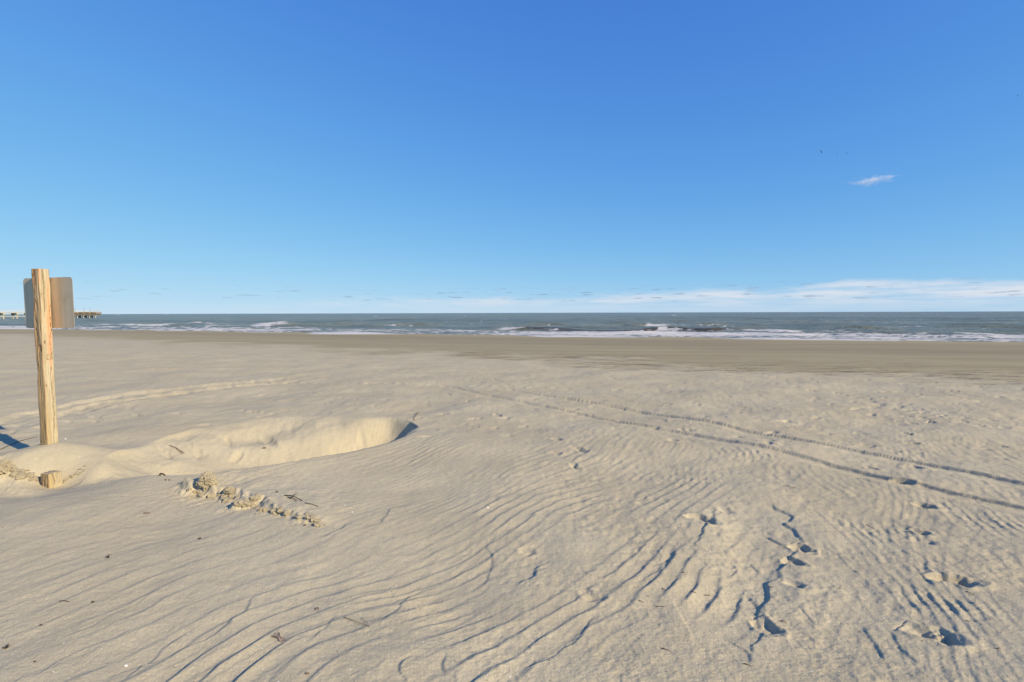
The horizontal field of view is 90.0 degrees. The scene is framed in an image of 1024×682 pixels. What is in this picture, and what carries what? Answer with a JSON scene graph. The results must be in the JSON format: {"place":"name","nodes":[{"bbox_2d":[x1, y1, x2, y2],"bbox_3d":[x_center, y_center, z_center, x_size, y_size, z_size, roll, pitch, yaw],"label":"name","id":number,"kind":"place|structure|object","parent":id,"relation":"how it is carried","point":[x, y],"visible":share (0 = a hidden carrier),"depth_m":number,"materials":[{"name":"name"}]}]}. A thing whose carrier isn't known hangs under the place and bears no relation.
{"place":"outdoors","nodes":[
{"label":"outdoors","id":0,"kind":"place"},
{"bbox_2d":[0,329,1023,681],"bbox_3d":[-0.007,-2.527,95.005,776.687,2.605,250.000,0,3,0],"label":"beach","id":1,"kind":"structure","parent":0,"point":[910,453],"depth_m":4.16,"materials":[{"name":"beige sand"}]},
{"bbox_2d":[0,458,15,474],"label":"sand clod","id":2,"kind":"object","parent":1,"relation":"on","point":[6,465],"visible":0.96,"depth_m":5.05,"materials":[{"name":"beige sand"}]},
{"bbox_2d":[15,475,26,479],"bbox_3d":[-4.833,1.342,5.041,0.090,0.049,0.061,0,12,-29],"label":"sand clod","id":3,"kind":"object","parent":1,"relation":"on","point":[21,477],"visible":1,"depth_m":5.02,"materials":[{"name":"beige sand"}]},
{"bbox_2d":[23,268,74,444],"bbox_3d":[-5.027,0.347,5.527,0.690,2.235,0.122,1,3,13],"label":"sign post","id":4,"kind":"object","parent":1,"relation":"on","point":[49,303],"visible":0.86,"depth_m":5.49,"materials":[{"name":"brown wood"}]},
{"bbox_2d":[41,470,61,487],"bbox_3d":[-4.590,1.580,5.113,0.127,0.554,0.129,1,3,13],"label":"post stump","id":5,"kind":"object","parent":1,"relation":"on","point":[51,479],"visible":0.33,"depth_m":5.06,"materials":[{"name":"brown wood"}]},
{"bbox_2d":[195,471,217,489],"bbox_3d":[-2.732,1.251,4.595,0.193,0.162,0.141,-1,2,-11],"label":"sand clod","id":6,"kind":"object","parent":1,"relation":"on","point":[206,480],"visible":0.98,"depth_m":4.55,"materials":[{"name":"beige sand"}]},
{"bbox_2d":[207,493,214,498],"bbox_3d":[-2.641,1.367,4.505,0.062,0.056,0.058,-1,3,-16],"label":"sand clod","id":7,"kind":"object","parent":1,"relation":"on","point":[212,495],"visible":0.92,"depth_m":4.49,"materials":[{"name":"beige sand"}]},
{"bbox_2d":[223,497,232,501],"bbox_3d":[-2.442,1.372,4.412,0.085,0.048,0.068,-1,3,-15],"label":"sand clod","id":8,"kind":"object","parent":1,"relation":"on","point":[228,499],"visible":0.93,"depth_m":4.39,"materials":[{"name":"beige sand"}]},
{"bbox_2d":[223,486,234,494],"bbox_3d":[-2.489,1.315,4.496,0.112,0.076,0.084,-14,-15,17],"label":"sand clod","id":9,"kind":"object","parent":1,"relation":"on","point":[226,491],"visible":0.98,"depth_m":4.47,"materials":[{"name":"beige sand"}]},
{"bbox_2d":[237,500,243,507],"bbox_3d":[-2.243,1.345,4.231,0.070,0.058,0.064,-11,-7,22],"label":"sand clod","id":10,"kind":"object","parent":1,"relation":"on","point":[239,502],"visible":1,"depth_m":4.21,"materials":[{"name":"beige sand"}]},
{"bbox_2d":[243,499,250,506],"bbox_3d":[-2.201,1.346,4.250,0.086,0.054,0.069,14,11,25],"label":"sand clod","id":11,"kind":"object","parent":1,"relation":"on","point":[246,502],"visible":0.99,"depth_m":4.23,"materials":[{"name":"beige sand"}]},
{"bbox_2d":[249,494,260,500],"bbox_3d":[-2.155,1.318,4.304,0.064,0.057,0.086,2,4,36],"label":"sand clod","id":12,"kind":"object","parent":1,"relation":"on","point":[256,497],"visible":1,"depth_m":4.29,"materials":[{"name":"beige sand"}]},
{"bbox_2d":[272,632,285,641],"bbox_3d":[-1.142,1.454,2.512,0.092,0.014,0.043,4,10,20],"label":"dry leaf","id":13,"kind":"object","parent":1,"relation":"on","point":[277,635],"visible":1,"depth_m":2.51,"materials":[{"name":"beige plant"}]},
{"bbox_2d":[284,493,302,501],"bbox_3d":[-1.853,1.323,4.332,0.110,0.026,0.242,-2,4,-33],"label":"twig","id":14,"kind":"object","parent":1,"relation":"on","point":[293,496],"visible":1,"depth_m":4.32,"materials":[{"name":"brown wood"}]},
{"bbox_2d":[3,391,1006,681],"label":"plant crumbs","id":15,"kind":"object","parent":1,"relation":"on","point":[657,581],"visible":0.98,"depth_m":2.85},
{"bbox_2d":[12,397,1019,680],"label":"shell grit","id":16,"kind":"object","parent":1,"relation":"on","point":[622,599],"visible":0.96,"depth_m":2.86,"materials":[{"name":"white"}]},
{"bbox_2d":[0,311,1023,341],"bbox_3d":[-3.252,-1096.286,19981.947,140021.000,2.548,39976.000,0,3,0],"label":"sea","id":17,"kind":"structure","parent":0,"point":[993,326],"depth_m":144.21,"materials":[{"name":"liquid"}]},
{"bbox_2d":[0,310,101,318],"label":"fishing pier","id":18,"kind":"structure","parent":17,"relation":"in","point":[92,313],"depth_m":352.54,"materials":[{"name":"concrete"}]},
{"bbox_2d":[0,0,1023,313],"label":"sky","id":19,"kind":"structure","parent":0,"point":[157,156],"materials":[{"name":"blue"}]}
]}

